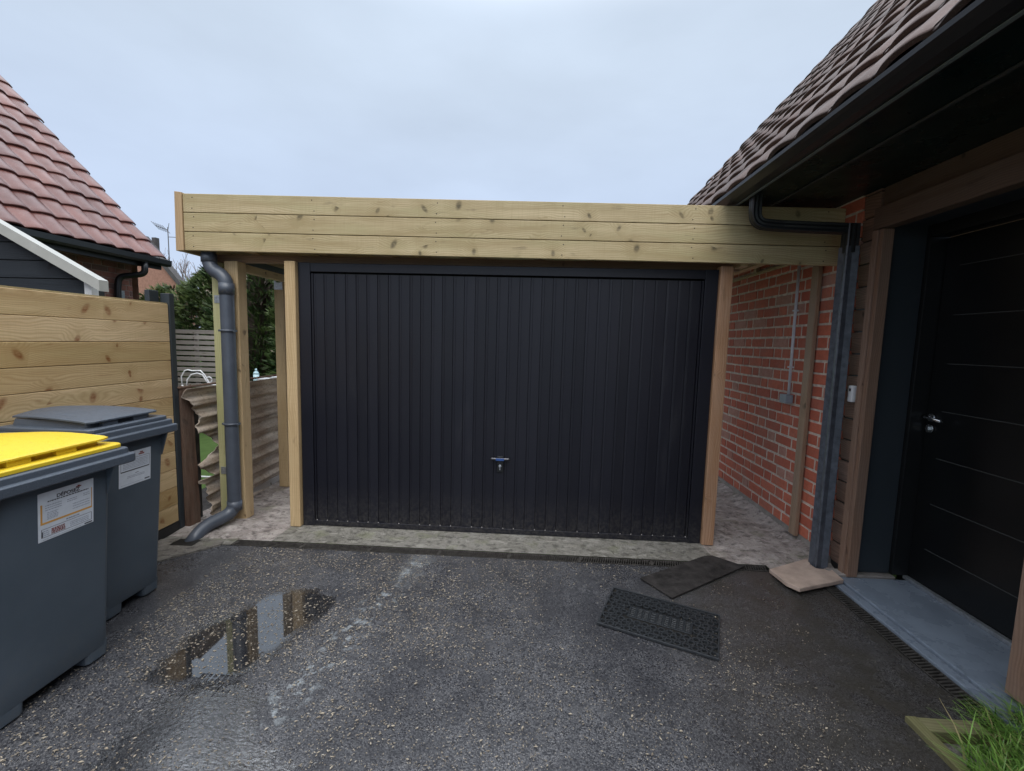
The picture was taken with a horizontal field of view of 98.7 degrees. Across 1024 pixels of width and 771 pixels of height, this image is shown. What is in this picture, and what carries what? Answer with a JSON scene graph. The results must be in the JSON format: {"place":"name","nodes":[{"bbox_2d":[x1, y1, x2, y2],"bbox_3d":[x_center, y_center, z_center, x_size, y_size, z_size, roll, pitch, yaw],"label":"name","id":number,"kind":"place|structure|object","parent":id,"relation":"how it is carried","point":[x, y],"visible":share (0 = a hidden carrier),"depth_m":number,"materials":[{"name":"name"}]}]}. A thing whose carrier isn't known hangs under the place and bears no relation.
{"place":"outdoors","nodes":[
{"label":"outdoors","id":0,"kind":"place"},
{"bbox_2d":[202,487,211,510],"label":"garden soil","id":1,"kind":"structure","parent":0,"point":[206,504],"depth_m":4.11,"materials":[{"name":"grey soil"}]},
{"bbox_2d":[181,369,215,477],"bbox_3d":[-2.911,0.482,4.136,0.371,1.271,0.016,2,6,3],"label":"garden chair","id":2,"kind":"object","parent":1,"relation":"on","point":[205,378],"visible":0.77,"depth_m":4.08,"materials":[{"name":"white plastic"}]},
{"bbox_2d":[170,519,290,540],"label":"side floor","id":3,"kind":"structure","parent":0,"point":[249,530],"depth_m":3.35,"materials":[{"name":"concrete"}]},
{"bbox_2d":[178,384,200,525],"bbox_3d":[-2.504,0.547,3.402,0.076,1.108,0.101,2,6,3],"label":"old post","id":4,"kind":"object","parent":3,"relation":"on","point":[192,510],"visible":0.8,"depth_m":3.39,"materials":[{"name":"brown wood"}]},
{"bbox_2d":[0,0,876,327],"label":"sky","id":5,"kind":"structure","parent":0,"point":[585,101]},
{"bbox_2d":[272,524,709,560],"bbox_3d":[-0.157,1.171,3.291,3.190,0.001,0.302,2,6,3],"label":"threshold","id":6,"kind":"object","parent":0,"point":[554,545],"depth_m":3.28,"materials":[{"name":"concrete"}]},
{"bbox_2d":[0,543,984,770],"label":"driveway","id":7,"kind":"structure","parent":0,"point":[874,684],"depth_m":1.95,"materials":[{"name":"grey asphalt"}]},
{"bbox_2d":[0,432,135,728],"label":"wheelie bin","id":8,"kind":"object","parent":7,"relation":"on","point":[54,488],"visible":1,"depth_m":1.77,"materials":[{"name":"plastic"}]},
{"bbox_2d":[0,75,171,300],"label":"neighbour house","id":9,"kind":"structure","parent":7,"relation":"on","point":[55,196],"depth_m":5.84,"materials":[{"name":"red tile"}]},
{"bbox_2d":[0,405,177,620],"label":"wheelie bin","id":10,"kind":"object","parent":7,"relation":"on","point":[133,517],"visible":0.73,"depth_m":2.34,"materials":[{"name":"plastic"}]},
{"bbox_2d":[0,285,184,539],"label":"timber fence","id":11,"kind":"object","parent":7,"relation":"on","point":[58,348],"visible":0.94,"depth_m":2.67,"materials":[{"name":"brown wood"}]},
{"bbox_2d":[170,539,200,545],"bbox_3d":[-2.336,1.126,3.150,0.170,0.001,0.110,2,6,3],"label":"gully hole","id":12,"kind":"object","parent":7,"relation":"on","point":[180,542],"visible":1,"depth_m":3.15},
{"bbox_2d":[157,538,223,562],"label":"gully slab","id":13,"kind":"structure","parent":7,"relation":"on","point":[166,551],"depth_m":3.06,"materials":[{"name":"grey concrete"}]},
{"bbox_2d":[164,536,237,544],"bbox_3d":[-2.326,1.125,3.199,0.625,0.001,0.086,2,6,3],"label":"drain edge","id":14,"kind":"object","parent":7,"relation":"on","point":[228,541],"visible":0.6,"depth_m":3.22,"materials":[{"name":"concrete"}]},
{"bbox_2d":[231,540,768,571],"bbox_3d":[-0.129,1.220,3.099,3.812,0.053,0.121,2,6,3],"label":"drain channel","id":15,"kind":"object","parent":7,"relation":"in","point":[538,557],"visible":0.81,"depth_m":3.11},
{"bbox_2d":[597,586,719,660],"bbox_3d":[0.808,1.280,2.404,0.597,0.015,0.393,4,6,25],"label":"doormat","id":16,"kind":"object","parent":7,"relation":"on","point":[660,621],"visible":1,"depth_m":2.38,"materials":[{"name":"black rubber"}]},
{"bbox_2d":[640,555,743,598],"bbox_3d":[1.202,1.240,2.912,0.755,0.015,0.253,-2,7,-32],"label":"floor mat","id":17,"kind":"object","parent":7,"relation":"on","point":[678,580],"visible":1,"depth_m":2.87,"materials":[{"name":"black rubber"}]},
{"bbox_2d":[766,565,778,568],"bbox_3d":[2.003,1.258,3.005,0.485,0.001,0.068,2,6,3],"label":"drain edge","id":18,"kind":"object","parent":7,"relation":"on","point":[770,566],"visible":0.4,"depth_m":3.03,"materials":[{"name":"concrete"}]},
{"bbox_2d":[769,558,843,591],"bbox_3d":[1.922,1.245,2.900,0.482,0.050,0.307,0,6,-19],"label":"stone slab","id":19,"kind":"object","parent":7,"relation":"on","point":[802,575],"depth_m":2.84,"materials":[{"name":"beige stone"}]},
{"bbox_2d":[824,585,1023,756],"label":"drain channel","id":20,"kind":"object","parent":7,"relation":"on","point":[943,681],"visible":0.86,"depth_m":2.18,"materials":[{"name":"black metal"}]},
{"bbox_2d":[905,716,970,770],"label":"edging board","id":21,"kind":"object","parent":7,"relation":"on","point":[920,728],"visible":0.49,"depth_m":1.68,"materials":[{"name":"brown wood"}]},
{"bbox_2d":[917,717,991,746],"bbox_3d":[1.765,1.420,1.763,0.233,0.118,0.067,2,6,3],"label":"edging board","id":22,"kind":"object","parent":7,"relation":"on","point":[932,725],"visible":0.46,"depth_m":1.74,"materials":[{"name":"brown wood"}]},
{"bbox_2d":[201,479,803,546],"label":"carport floor","id":23,"kind":"structure","parent":0,"point":[739,519],"depth_m":3.75,"materials":[{"name":"concrete"}]},
{"bbox_2d":[194,411,202,516],"bbox_3d":[-2.543,0.623,3.535,0.030,0.930,0.065,2,6,3],"label":"metal post","id":24,"kind":"object","parent":23,"relation":"on","point":[196,419],"visible":0.16,"depth_m":3.54,"materials":[{"name":"metal"}]},
{"bbox_2d":[177,374,278,514],"bbox_3d":[-2.394,0.423,4.858,0.111,1.127,3.062,2,6,3],"label":"corrugated fence","id":25,"kind":"object","parent":23,"relation":"on","point":[264,426],"visible":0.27,"depth_m":4.12,"materials":[{"name":"grey wood"}]},
{"bbox_2d":[174,191,845,544],"bbox_3d":[-0.081,-0.139,4.166,4.750,2.607,2.499,2,6,3],"label":"carport","id":26,"kind":"object","parent":23,"relation":"on","point":[231,240],"visible":0.88,"depth_m":3.19,"materials":[{"name":"brown wood"}]},
{"bbox_2d":[298,262,718,542],"bbox_3d":[-0.086,0.138,3.345,3.094,2.044,0.104,2,6,3],"label":"garage door","id":27,"kind":"structure","parent":26,"relation":"attached to","point":[560,401],"depth_m":3.33,"materials":[{"name":"metal"}]},
{"bbox_2d":[311,273,703,536],"bbox_3d":[-0.086,0.156,3.350,2.900,1.924,0.040,2,6,3],"label":"door leaf","id":28,"kind":"structure","parent":27,"relation":"in","point":[588,387],"depth_m":3.33,"materials":[{"name":"metal"}]},
{"bbox_2d":[173,361,895,578],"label":"ground","id":29,"kind":"structure","parent":0,"point":[208,445],"depth_m":5.29,"materials":[{"name":"grey concrete"}]},
{"bbox_2d":[0,219,108,297],"bbox_3d":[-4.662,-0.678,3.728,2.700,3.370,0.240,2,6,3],"label":"garden shed","id":30,"kind":"structure","parent":29,"relation":"on","point":[27,261],"depth_m":3.62,"materials":[{"name":"black paint"}]},
{"bbox_2d":[137,221,194,326],"bbox_3d":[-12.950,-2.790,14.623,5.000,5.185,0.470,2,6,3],"label":"house","id":31,"kind":"structure","parent":29,"relation":"on","point":[171,276],"depth_m":14.33,"materials":[{"name":"orange brick"}]},
{"bbox_2d":[139,281,208,383],"bbox_3d":[-7.306,-0.889,9.546,2.592,2.802,1.667,2,6,3],"label":"conifer shrub","id":32,"kind":"object","parent":29,"relation":"on","point":[161,289],"visible":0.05,"depth_m":9.22,"materials":[{"name":"green plant"}]},
{"bbox_2d":[163,248,200,319],"bbox_3d":[-12.476,-2.902,17.017,2.608,5.081,2.725,5,7,34],"label":"bare tree","id":33,"kind":"object","parent":29,"relation":"on","point":[184,270],"visible":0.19,"depth_m":17.01,"materials":[{"name":"brown plant"}]},
{"bbox_2d":[175,329,215,417],"bbox_3d":[-5.288,-0.090,7.317,1.550,1.658,0.080,2,6,3],"label":"slatted fence","id":34,"kind":"object","parent":29,"relation":"on","point":[197,358],"visible":0.09,"depth_m":7.24,"materials":[{"name":"grey wood"}]},
{"bbox_2d":[166,264,257,387],"bbox_3d":[-6.106,-1.044,9.294,2.297,3.221,1.740,2,6,3],"label":"conifer shrub","id":35,"kind":"object","parent":29,"relation":"on","point":[189,291],"visible":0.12,"depth_m":8.78,"materials":[{"name":"green plant"}]},
{"bbox_2d":[197,274,275,382],"bbox_3d":[-4.816,-0.968,8.532,2.557,3.289,1.709,2,6,3],"label":"conifer shrub","id":36,"kind":"object","parent":29,"relation":"on","point":[258,292],"visible":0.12,"depth_m":8.09,"materials":[{"name":"green plant"}]},
{"bbox_2d":[261,281,278,377],"bbox_3d":[-3.599,-0.863,8.159,2.258,3.216,1.621,2,6,3],"label":"conifer shrub","id":37,"kind":"object","parent":29,"relation":"on","point":[270,356],"visible":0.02,"depth_m":7.76,"materials":[{"name":"green plant"}]},
{"bbox_2d":[687,0,1023,735],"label":"brick house","id":38,"kind":"structure","parent":29,"relation":"on","point":[895,128],"depth_m":2.62,"materials":[{"name":"red brick"}]},
{"bbox_2d":[908,219,1023,638],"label":"front door","id":39,"kind":"structure","parent":38,"relation":"in","point":[967,547],"depth_m":2.45,"materials":[{"name":"metal"}]},
{"bbox_3d":[-3.323,0.409,6.292,1.200,1.090,0.300,2,6,3],"label":"garden wall","id":40,"kind":"object","parent":29,"relation":"on","visible":0},
{"bbox_2d":[253,369,258,380],"bbox_3d":[-3.611,-0.123,6.204,0.076,0.230,0.074,2,6,3],"label":"bottle","id":41,"kind":"object","parent":40,"relation":"on","point":[256,373],"visible":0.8,"depth_m":6.17,"materials":[{"name":"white plastic"}]},
{"bbox_2d":[703,543,833,567],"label":"side floor","id":42,"kind":"structure","parent":0,"point":[758,555],"depth_m":3.21,"materials":[{"name":"concrete"}]},
{"bbox_2d":[926,687,1023,770],"bbox_3d":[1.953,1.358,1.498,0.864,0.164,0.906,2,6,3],"label":"grass","id":43,"kind":"structure","parent":0,"point":[1002,753],"depth_m":1.68,"materials":[{"name":"green plant"}]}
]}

